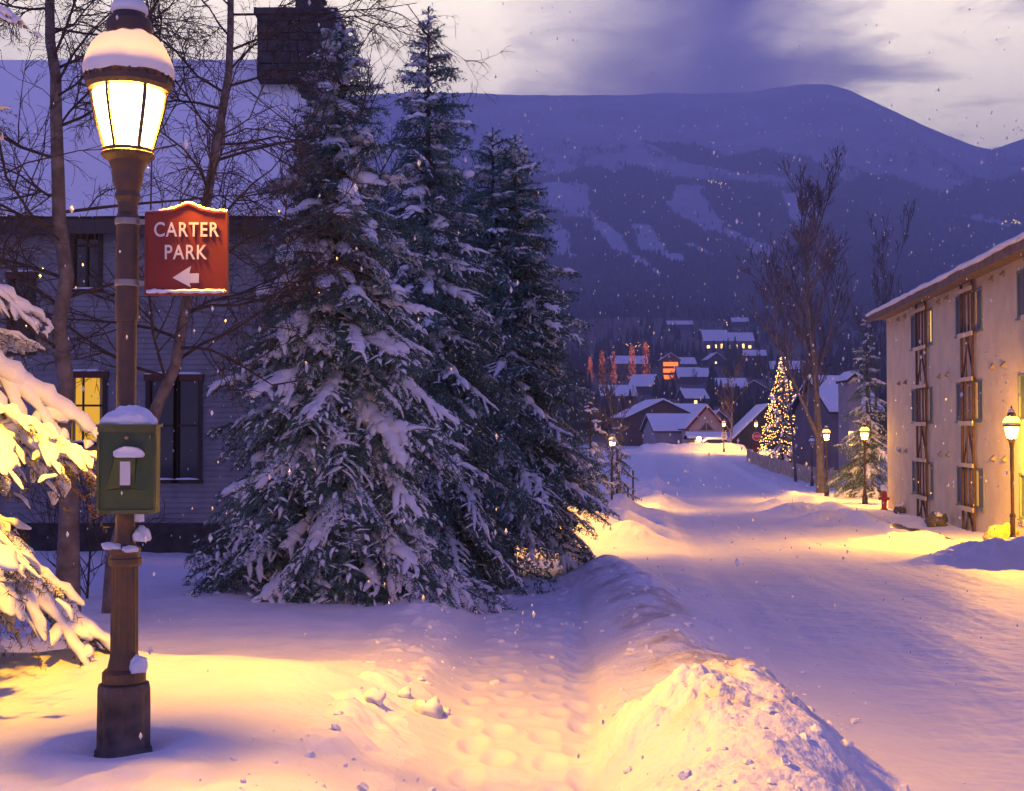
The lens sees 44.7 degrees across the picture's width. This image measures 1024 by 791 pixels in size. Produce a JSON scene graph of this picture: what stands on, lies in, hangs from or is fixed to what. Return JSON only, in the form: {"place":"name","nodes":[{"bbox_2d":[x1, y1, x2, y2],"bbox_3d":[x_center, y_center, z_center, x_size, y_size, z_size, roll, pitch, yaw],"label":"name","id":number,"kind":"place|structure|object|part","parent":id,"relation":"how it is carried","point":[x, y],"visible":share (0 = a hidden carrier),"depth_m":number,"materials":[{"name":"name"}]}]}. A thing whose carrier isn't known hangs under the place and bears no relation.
{"place":"outdoors","nodes":[
{"label":"outdoors","id":0,"kind":"place"},
{"bbox_2d":[393,565,599,790],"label":"sidewalk","id":1,"kind":"structure","parent":0,"point":[472,749],"depth_m":9.10,"materials":[{"name":"white snow"}]},
{"bbox_2d":[412,695,443,718],"bbox_3d":[-0.567,2.113,8.437,0.191,0.178,0.190,1,-2,-32],"label":"snow chunk","id":2,"kind":"object","parent":1,"relation":"on","point":[432,707],"visible":0.79,"depth_m":8.38,"materials":[{"name":"white"}]},
{"bbox_2d":[442,707,450,715],"bbox_3d":[-0.462,2.177,8.568,0.086,0.066,0.083,0,-2,0],"label":"snow chunk","id":3,"kind":"object","parent":1,"relation":"on","point":[446,712],"visible":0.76,"depth_m":8.54,"materials":[{"name":"white"}]},
{"bbox_2d":[230,556,964,790],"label":"snow crumbs","id":4,"kind":"object","parent":1,"relation":"on","point":[683,774],"visible":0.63,"depth_m":7.21,"materials":[{"name":"white snow"}]},
{"bbox_2d":[0,447,1023,790],"bbox_3d":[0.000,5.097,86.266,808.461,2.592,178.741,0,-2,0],"label":"ground","id":5,"kind":"structure","parent":0,"point":[242,677],"depth_m":8.69,"materials":[{"name":"white snow"}]},
{"bbox_2d":[0,6,109,670],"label":"spruce tree","id":6,"kind":"object","parent":5,"relation":"on","point":[33,584],"visible":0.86,"depth_m":8.76,"materials":[{"name":"white plant"}]},
{"bbox_2d":[4,469,180,598],"bbox_3d":[-5.233,1.799,15.498,1.708,2.040,1.879,-1,-2,44],"label":"bare shrub","id":7,"kind":"object","parent":5,"relation":"on","point":[89,543],"visible":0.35,"depth_m":15.48,"materials":[{"name":"brown plant"}]},
{"bbox_2d":[82,0,174,757],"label":"street lamp","id":8,"kind":"object","parent":5,"relation":"on","point":[126,57],"visible":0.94,"depth_m":6.53,"materials":[{"name":"metal"}]},
{"bbox_2d":[96,405,162,514],"bbox_3d":[-1.975,0.327,6.410,0.306,0.561,0.259,0,-2,-7],"label":"dispenser box","id":9,"kind":"object","parent":8,"relation":"attached to","point":[128,453],"visible":1,"depth_m":6.36,"materials":[{"name":"green metal"}]},
{"bbox_2d":[114,201,228,294],"bbox_3d":[-1.811,-0.784,6.623,0.600,0.501,0.132,0,-2,0],"label":"park sign","id":10,"kind":"object","parent":8,"relation":"attached to","point":[186,249],"visible":0.98,"depth_m":6.61,"materials":[{"name":"red metal"}]},
{"bbox_2d":[0,0,347,555],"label":"house","id":11,"kind":"structure","parent":5,"relation":"on","point":[199,484],"depth_m":27.05,"materials":[{"name":"painted wood siding"},{"name":"soft snow"},{"name":"glass"}]},
{"bbox_2d":[5,270,37,354],"bbox_3d":[-10.644,-1.810,27.033,0.685,1.843,0.188,0,-2,0],"label":"window","id":12,"kind":"structure","parent":11,"relation":"in","point":[33,280],"depth_m":27.01,"materials":[{"name":"grey"}]},
{"bbox_2d":[70,234,103,292],"bbox_3d":[-9.254,-3.239,27.069,0.770,2.003,0.192,0,-2,0],"label":"window","id":13,"kind":"structure","parent":11,"relation":"in","point":[84,255],"depth_m":27.13,"materials":[{"name":"grey glass"}]},
{"bbox_2d":[71,369,108,444],"bbox_3d":[-9.232,0.252,26.976,0.980,1.658,0.193,0,-2,0],"label":"window","id":14,"kind":"structure","parent":11,"relation":"in","point":[96,408],"depth_m":27.04,"materials":[{"name":"yellow glass"}]},
{"bbox_2d":[144,372,178,482],"bbox_3d":[-7.591,0.688,26.968,0.778,2.406,0.187,0,-2,0],"label":"window","id":15,"kind":"structure","parent":11,"relation":"in","point":[169,466],"depth_m":27.02,"materials":[{"name":"grey glass"}]},
{"bbox_2d":[171,372,203,482],"bbox_3d":[-7.022,0.691,26.963,0.689,2.400,0.197,0,-2,0],"label":"window","id":16,"kind":"structure","parent":11,"relation":"in","point":[190,398],"depth_m":27.03,"materials":[{"name":"grey glass"}]},
{"bbox_2d":[0,0,353,611],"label":"bare tree","id":17,"kind":"object","parent":5,"relation":"on","point":[68,555],"visible":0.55,"depth_m":13.21,"materials":[{"name":"brown plant"}]},
{"bbox_2d":[0,0,515,613],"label":"bare tree","id":18,"kind":"object","parent":5,"relation":"on","point":[218,136],"visible":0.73,"depth_m":14.18,"materials":[{"name":"brown plant"}]},
{"bbox_2d":[208,0,465,316],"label":"bare tree","id":19,"kind":"object","parent":5,"relation":"on","point":[383,167],"visible":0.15,"depth_m":24.56,"materials":[{"name":"brown plant"}]},
{"bbox_2d":[182,8,517,613],"bbox_3d":[-2.395,-0.457,16.683,4.321,9.502,4.837,1,-2,-30],"label":"spruce tree","id":20,"kind":"object","parent":5,"relation":"on","point":[372,438],"visible":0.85,"depth_m":15.94,"materials":[{"name":"green plant"}]},
{"bbox_2d":[363,686,386,705],"bbox_3d":[-0.886,1.944,8.047,0.150,0.120,0.146,0,-2,0],"label":"snow chunk","id":21,"kind":"object","parent":5,"relation":"on","point":[377,696],"visible":1,"depth_m":8.01,"materials":[{"name":"white"}]},
{"bbox_2d":[397,686,411,698],"bbox_3d":[-0.759,2.107,8.795,0.106,0.102,0.117,0,-2,0],"label":"snow chunk","id":22,"kind":"object","parent":5,"relation":"on","point":[404,692],"visible":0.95,"depth_m":8.76,"materials":[{"name":"white"}]},
{"bbox_2d":[393,82,480,253],"bbox_3d":[-1.190,-1.423,25.242,2.373,10.249,1.673,0,-2,0],"label":"bare tree","id":23,"kind":"object","parent":5,"relation":"on","point":[444,144],"visible":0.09,"depth_m":24.88,"materials":[{"name":"brown plant"}]},
{"bbox_2d":[367,6,556,595],"bbox_3d":[-1.131,-0.972,20.168,4.081,10.920,4.371,1,-2,-33],"label":"spruce tree","id":24,"kind":"object","parent":5,"relation":"on","point":[466,521],"visible":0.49,"depth_m":19.96,"materials":[{"name":"green plant"}]},
{"bbox_2d":[445,127,620,577],"bbox_3d":[-0.026,-0.693,23.869,4.102,8.869,4.161,0,-2,0],"label":"spruce tree","id":25,"kind":"object","parent":5,"relation":"on","point":[545,470],"visible":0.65,"depth_m":23.12,"materials":[{"name":"green plant"}]},
{"bbox_2d":[562,389,624,510],"bbox_3d":[3.154,2.590,46.965,2.554,5.749,2.569,0,-2,-15],"label":"spruce tree","id":26,"kind":"object","parent":5,"relation":"on","point":[594,450],"visible":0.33,"depth_m":46.88,"materials":[{"name":"green plant"}]},
{"bbox_2d":[611,459,612,499],"bbox_3d":[4.000,3.555,49.923,0.083,2.020,0.083,-1,-2,22],"label":"marker post","id":27,"kind":"object","parent":5,"relation":"on","point":[611,478],"visible":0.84,"depth_m":49.90,"materials":[{"name":"brown wood"}]},
{"bbox_2d":[609,433,614,494],"bbox_3d":[4.995,3.521,61.922,0.397,3.444,0.392,1,-2,-23],"label":"street lamp","id":28,"kind":"object","parent":5,"relation":"on","point":[610,438],"visible":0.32,"depth_m":61.88,"materials":[{"name":"metal"}]},
{"bbox_2d":[584,356,642,491],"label":"bare tree","id":29,"kind":"object","parent":5,"relation":"on","point":[601,388],"visible":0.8,"depth_m":65.74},
{"bbox_2d":[600,421,639,500],"bbox_3d":[4.823,3.499,56.929,2.547,4.732,2.099,-1,-2,36],"label":"spruce tree","id":30,"kind":"object","parent":5,"relation":"on","point":[617,481],"visible":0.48,"depth_m":56.87,"materials":[{"name":"green plant"}]},
{"bbox_2d":[632,470,633,499],"bbox_3d":[5.629,4.533,57.900,0.083,2.120,0.083,-1,-2,22],"label":"marker post","id":31,"kind":"object","parent":5,"relation":"on","point":[633,483],"visible":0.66,"depth_m":57.88,"materials":[{"name":"brown wood"}]},
{"bbox_2d":[637,443,746,450],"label":"snow bank","id":32,"kind":"structure","parent":5,"relation":"on","point":[690,447],"depth_m":156.81,"materials":[{"name":"white snow"}]},
{"bbox_2d":[683,431,727,442],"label":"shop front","id":33,"kind":"object","parent":5,"relation":"on","point":[690,436],"visible":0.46,"depth_m":171.17,"materials":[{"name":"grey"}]},
{"bbox_2d":[700,437,727,443],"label":"parked car","id":34,"kind":"object","parent":5,"relation":"on","point":[712,440],"visible":0.18,"depth_m":161.06,"materials":[{"name":"grey paint"}]},
{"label":"window","id":35,"kind":"part","parent":34,"relation":"part of","materials":[{"name":"black glass"}]},
{"bbox_2d":[722,419,725,451],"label":"street lamp","id":36,"kind":"object","parent":5,"relation":"on","point":[723,422],"visible":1,"depth_m":153.84,"materials":[{"name":"metal"}]},
{"bbox_2d":[721,432,726,439],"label":"notice sign","id":37,"kind":"object","parent":36,"relation":"attached to","point":[723,435],"visible":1,"depth_m":153.52,"materials":[{"name":"beige"}]},
{"bbox_2d":[555,554,895,790],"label":"snow bank","id":38,"kind":"structure","parent":5,"relation":"on","point":[705,704],"depth_m":6.96,"materials":[{"name":"white snow"}]},
{"bbox_2d":[842,738,853,747],"bbox_3d":[1.887,1.954,6.998,0.068,0.060,0.060,0,-2,0],"label":"snow chunk","id":39,"kind":"object","parent":38,"relation":"on","point":[848,743],"visible":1,"depth_m":6.97,"materials":[{"name":"white"}]},
{"bbox_2d":[714,353,752,442],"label":"bare tree","id":40,"kind":"object","parent":5,"relation":"on","point":[729,398],"visible":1,"depth_m":159.40,"materials":[{"name":"brown plant"}]},
{"bbox_2d":[746,441,759,452],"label":"bare shrub","id":41,"kind":"object","parent":5,"relation":"on","point":[755,447],"visible":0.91,"depth_m":142.73,"materials":[{"name":"brown plant"}]},
{"bbox_2d":[724,403,794,448],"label":"house","id":42,"kind":"structure","parent":5,"relation":"on","point":[743,431],"depth_m":167.02,"materials":[{"name":"brown"}]},
{"bbox_2d":[757,356,795,462],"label":"christmas tree","id":43,"kind":"object","parent":5,"relation":"on","point":[780,453],"visible":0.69,"depth_m":125.72,"materials":[{"name":"green plant"}]},
{"bbox_2d":[748,238,822,481],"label":"bare tree","id":44,"kind":"object","parent":5,"relation":"on","point":[776,275],"visible":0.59,"depth_m":92.59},
{"bbox_2d":[747,450,841,488],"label":"board fence","id":45,"kind":"object","parent":5,"relation":"on","point":[779,466],"visible":0.58,"depth_m":102.37,"materials":[{"name":"brown wood"}]},
{"bbox_2d":[734,145,856,492],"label":"bare tree","id":46,"kind":"object","parent":5,"relation":"on","point":[810,338],"visible":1,"depth_m":76.35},
{"bbox_2d":[809,435,814,485],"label":"street lamp","id":47,"kind":"object","parent":5,"relation":"on","point":[811,440],"visible":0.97,"depth_m":85.85,"materials":[{"name":"metal"}]},
{"bbox_2d":[822,424,830,496],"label":"street lamp","id":48,"kind":"object","parent":5,"relation":"on","point":[826,431],"visible":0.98,"depth_m":70.86,"materials":[{"name":"metal"}]},
{"bbox_2d":[788,375,884,471],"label":"house","id":49,"kind":"structure","parent":5,"relation":"on","point":[829,418],"depth_m":108.74,"materials":[{"name":"grey"}]},
{"bbox_2d":[836,371,862,478],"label":"house","id":50,"kind":"structure","parent":5,"relation":"on","point":[846,391],"depth_m":97.07,"materials":[{"name":"grey"}]},
{"bbox_2d":[821,312,887,498],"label":"spruce tree","id":51,"kind":"object","parent":5,"relation":"on","point":[873,490],"visible":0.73,"depth_m":67.76,"materials":[{"name":"green plant"}]},
{"bbox_2d":[860,421,868,503],"bbox_3d":[17.542,3.358,61.925,0.484,4.200,0.478,1,-2,-29],"label":"street lamp","id":52,"kind":"object","parent":5,"relation":"on","point":[864,428],"visible":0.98,"depth_m":61.87,"materials":[{"name":"metal"}]},
{"bbox_2d":[849,198,915,463],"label":"bare tree","id":53,"kind":"object","parent":5,"relation":"on","point":[884,300],"visible":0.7,"depth_m":98.60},
{"bbox_2d":[878,485,889,509],"bbox_3d":[17.148,4.743,57.354,0.480,1.257,0.440,0,-2,0],"label":"fire hydrant","id":54,"kind":"object","parent":5,"relation":"on","point":[884,498],"visible":0.84,"depth_m":57.30,"materials":[{"name":"red"}]},
{"bbox_2d":[893,504,905,513],"bbox_3d":[17.077,5.059,54.856,0.604,0.543,0.564,0,-2,0],"label":"boulder","id":55,"kind":"object","parent":5,"relation":"on","point":[900,508],"visible":0.88,"depth_m":54.72,"materials":[{"name":"stone"}]},
{"bbox_2d":[924,511,947,526],"bbox_3d":[15.807,4.665,46.441,0.892,0.678,0.806,0,-2,0],"label":"boulder","id":56,"kind":"object","parent":5,"relation":"on","point":[930,520],"visible":0.96,"depth_m":46.20,"materials":[{"name":"stone"}]},
{"bbox_2d":[865,233,1023,535],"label":"apartment building","id":57,"kind":"structure","parent":5,"relation":"on","point":[943,345],"depth_m":44.60,"materials":[{"name":"paint"}]},
{"bbox_2d":[910,307,932,350],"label":"window","id":58,"kind":"structure","parent":57,"relation":"in","point":[930,310],"depth_m":50.51,"materials":[{"name":"grey"}]},
{"bbox_2d":[910,386,933,423],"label":"window","id":59,"kind":"structure","parent":57,"relation":"in","point":[913,391],"depth_m":52.20,"materials":[{"name":"grey"}]},
{"bbox_2d":[911,460,934,498],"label":"window","id":60,"kind":"structure","parent":57,"relation":"in","point":[931,496],"depth_m":50.05,"materials":[{"name":"grey"}]},
{"bbox_2d":[954,286,982,337],"bbox_3d":[16.137,-2.905,43.984,0.160,1.505,3.687,0,-2,6],"label":"window","id":61,"kind":"structure","parent":57,"relation":"in","point":[979,328],"depth_m":42.95,"materials":[{"name":"grey"}]},
{"bbox_2d":[955,379,983,422],"bbox_3d":[16.137,0.229,43.901,0.160,1.475,3.687,0,-2,6],"label":"window","id":62,"kind":"structure","parent":57,"relation":"in","point":[980,419],"depth_m":42.97,"materials":[{"name":"grey"}]},
{"bbox_2d":[955,465,984,511],"bbox_3d":[16.137,3.238,43.821,0.160,1.455,3.687,0,-2,6],"label":"window","id":63,"kind":"structure","parent":57,"relation":"in","point":[981,507],"depth_m":42.89,"materials":[{"name":"grey"}]},
{"bbox_2d":[1015,268,1023,320],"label":"window","id":64,"kind":"structure","parent":57,"relation":"in","point":[1020,273],"depth_m":38.00,"materials":[{"name":"grey"}]},
{"bbox_2d":[1017,473,1023,521],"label":"window","id":65,"kind":"structure","parent":57,"relation":"in","point":[1021,476],"depth_m":37.94,"materials":[{"name":"yellow"}]},
{"bbox_2d":[1017,373,1023,421],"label":"window","id":66,"kind":"structure","parent":57,"relation":"in","point":[1020,376],"depth_m":37.94,"materials":[{"name":"yellow"}]},
{"bbox_2d":[982,522,1018,539],"bbox_3d":[14.571,4.221,37.126,1.115,0.872,1.009,0,-2,0],"label":"boulder","id":67,"kind":"object","parent":5,"relation":"on","point":[1002,531],"visible":0.45,"depth_m":36.87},
{"bbox_2d":[1003,405,1020,537],"bbox_3d":[13.998,2.373,34.842,0.484,4.200,0.478,0,-2,-11],"label":"street lamp","id":68,"kind":"object","parent":5,"relation":"on","point":[1012,420],"visible":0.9,"depth_m":34.80,"materials":[{"name":"metal"}]},
{"bbox_2d":[0,0,1023,790],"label":"falling snow","id":69,"kind":"structure","parent":0,"point":[210,538],"depth_m":16.05,"materials":[{"name":"white snow"}]},
{"bbox_2d":[0,0,1023,149],"label":"sky","id":70,"kind":"structure","parent":0,"point":[748,36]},
{"bbox_2d":[342,84,1023,302],"bbox_3d":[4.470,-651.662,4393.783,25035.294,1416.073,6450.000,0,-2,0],"label":"mountain","id":71,"kind":"structure","parent":0,"point":[667,116],"depth_m":4270.52,"materials":[{"name":"white snow"}]},
{"bbox_2d":[413,132,1023,322],"bbox_3d":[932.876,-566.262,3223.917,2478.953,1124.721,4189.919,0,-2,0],"label":"mountain forest","id":72,"kind":"object","parent":71,"relation":"on","point":[722,269],"visible":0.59,"depth_m":2569.30,"materials":[{"name":"green plant"}]},
{"bbox_2d":[516,317,886,447],"bbox_3d":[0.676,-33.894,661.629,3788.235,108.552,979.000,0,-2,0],"label":"hillside","id":73,"kind":"structure","parent":0,"point":[686,335],"depth_m":871.26,"materials":[{"name":"white snow"}]},
{"bbox_2d":[587,353,593,379],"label":"lit aspen","id":74,"kind":"object","parent":73,"relation":"on","point":[589,359],"visible":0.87,"depth_m":529.69,"materials":[{"name":"brown plant"}]},
{"bbox_2d":[598,347,604,380],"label":"lit aspen","id":75,"kind":"object","parent":73,"relation":"on","point":[600,356],"visible":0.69,"depth_m":510.94,"materials":[{"name":"brown plant"}]},
{"bbox_2d":[611,348,617,381],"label":"lit aspen","id":76,"kind":"object","parent":73,"relation":"on","point":[613,373],"visible":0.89,"depth_m":516.45,"materials":[{"name":"brown plant"}]},
{"bbox_2d":[596,385,637,405],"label":"house","id":77,"kind":"structure","parent":73,"relation":"on","point":[622,389],"depth_m":427.57,"materials":[{"name":"grey"}]},
{"bbox_2d":[608,356,647,373],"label":"house","id":78,"kind":"structure","parent":73,"relation":"on","point":[620,361],"depth_m":586.33,"materials":[{"name":"grey"}]},
{"bbox_2d":[628,342,635,377],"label":"lit aspen","id":79,"kind":"object","parent":73,"relation":"on","point":[633,352],"visible":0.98,"depth_m":516.97,"materials":[{"name":"brown plant"}]},
{"bbox_2d":[628,374,660,393],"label":"house","id":80,"kind":"structure","parent":73,"relation":"on","point":[639,381],"depth_m":467.62,"materials":[{"name":"grey"}]},
{"bbox_2d":[641,335,650,373],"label":"lit aspen","id":81,"kind":"object","parent":73,"relation":"on","point":[646,359],"visible":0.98,"depth_m":529.41,"materials":[{"name":"brown plant"}]},
{"bbox_2d":[610,398,690,445],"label":"house","id":82,"kind":"structure","parent":73,"relation":"on","point":[634,417],"depth_m":198.86,"materials":[{"name":"brown"}]},
{"bbox_2d":[639,413,689,443],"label":"house","id":83,"kind":"structure","parent":73,"relation":"on","point":[661,427],"depth_m":187.06,"materials":[{"name":"grey"}]},
{"bbox_2d":[658,353,680,381],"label":"house","id":84,"kind":"structure","parent":73,"relation":"on","point":[666,366],"depth_m":536.01,"materials":[{"name":"brown"}]},
{"bbox_2d":[663,369,674,372],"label":"window","id":85,"kind":"structure","parent":84,"relation":"in","point":[664,370],"depth_m":535.87,"materials":[{"name":"orange"}]},
{"bbox_2d":[663,362,677,365],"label":"window","id":86,"kind":"structure","parent":84,"relation":"in","point":[664,363],"depth_m":536.00,"materials":[{"name":"orange"}]},
{"bbox_2d":[453,307,886,437],"bbox_3d":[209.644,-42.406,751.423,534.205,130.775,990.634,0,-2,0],"label":"conifer woods","id":87,"kind":"object","parent":73,"relation":"on","point":[744,408],"visible":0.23,"depth_m":606.92,"materials":[{"name":"green plant"}]},
{"bbox_2d":[658,357,696,366],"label":"house","id":88,"kind":"structure","parent":73,"relation":"on","point":[688,362],"depth_m":597.36,"materials":[{"name":"grey"}]},
{"bbox_2d":[666,321,693,330],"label":"house","id":89,"kind":"structure","parent":73,"relation":"on","point":[685,325],"depth_m":982.30,"materials":[{"name":"grey"}]},
{"bbox_2d":[524,299,844,417],"bbox_3d":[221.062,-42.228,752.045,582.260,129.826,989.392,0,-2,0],"label":"leafless woods","id":90,"kind":"object","parent":73,"relation":"on","point":[601,315],"visible":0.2,"depth_m":912.03,"materials":[{"name":"brown"}]},
{"bbox_2d":[674,367,699,383],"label":"house","id":91,"kind":"structure","parent":73,"relation":"on","point":[686,375],"depth_m":526.85,"materials":[{"name":"grey"}]},
{"bbox_2d":[675,403,704,411],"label":"house","id":92,"kind":"structure","parent":73,"relation":"on","point":[691,407],"depth_m":234.62,"materials":[{"name":"grey"}]},
{"bbox_2d":[675,388,709,404],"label":"house","id":93,"kind":"structure","parent":73,"relation":"on","point":[694,395],"depth_m":407.85,"materials":[{"name":"grey"}]},
{"bbox_2d":[693,368,708,383],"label":"house","id":94,"kind":"structure","parent":73,"relation":"on","point":[702,375],"depth_m":524.77,"materials":[{"name":"grey"}]},
{"bbox_2d":[678,404,728,442],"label":"house","id":95,"kind":"structure","parent":73,"relation":"on","point":[699,422],"depth_m":174.45,"materials":[{"name":"red"}]},
{"bbox_2d":[698,422,714,430],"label":"window","id":96,"kind":"structure","parent":95,"relation":"in","point":[706,426],"depth_m":174.27,"materials":[{"name":"black glass"}]},
{"bbox_2d":[700,330,726,332],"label":"house","id":97,"kind":"structure","parent":73,"relation":"on","point":[713,331],"depth_m":900.62,"materials":[{"name":"grey"}]},
{"bbox_2d":[702,352,725,366],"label":"house","id":98,"kind":"structure","parent":73,"relation":"on","point":[712,358],"depth_m":636.96,"materials":[{"name":"grey"}]},
{"bbox_2d":[713,410,730,431],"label":"house","id":99,"kind":"structure","parent":73,"relation":"on","point":[724,417],"depth_m":297.26,"materials":[{"name":"grey"}]},
{"bbox_2d":[700,332,754,351],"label":"house","id":100,"kind":"structure","parent":73,"relation":"on","point":[707,338],"depth_m":794.80,"materials":[{"name":"grey"}]},
{"bbox_2d":[711,378,747,395],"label":"house","id":101,"kind":"structure","parent":73,"relation":"on","point":[740,382],"depth_m":453.18,"materials":[{"name":"grey"}]},
{"bbox_2d":[730,317,748,326],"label":"house","id":102,"kind":"structure","parent":73,"relation":"on","point":[738,321],"depth_m":1057.51,"materials":[{"name":"grey"}]},
{"bbox_2d":[742,350,766,361],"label":"house","id":103,"kind":"structure","parent":73,"relation":"on","point":[763,353],"depth_m":686.85,"materials":[{"name":"grey"}]},
{"bbox_2d":[740,380,769,400],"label":"house","id":104,"kind":"structure","parent":73,"relation":"on","point":[754,383],"depth_m":435.75,"materials":[{"name":"grey"}]},
{"bbox_2d":[769,395,794,407],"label":"house","id":105,"kind":"structure","parent":73,"relation":"on","point":[772,399],"depth_m":378.10,"materials":[{"name":"grey"}]},
{"bbox_2d":[768,361,802,375],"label":"house","id":106,"kind":"structure","parent":73,"relation":"on","point":[774,362],"depth_m":558.21,"materials":[{"name":"grey"}]},
{"bbox_2d":[655,454,1023,790],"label":"road","id":107,"kind":"structure","parent":0,"point":[913,729],"depth_m":15.57,"materials":[{"name":"white snow"}]},
{"bbox_2d":[888,522,962,542],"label":"path","id":108,"kind":"structure","parent":0,"point":[896,526],"depth_m":42.77,"materials":[{"name":"snow"}]},
{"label":"street lamp","id":109,"kind":"object","parent":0,"visible":0},
{"bbox_2d":[752,432,760,440],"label":"stop sign","id":110,"kind":"object","parent":109,"relation":"attached to","point":[756,436],"visible":1,"depth_m":149.52,"materials":[{"name":"red"}]}
]}

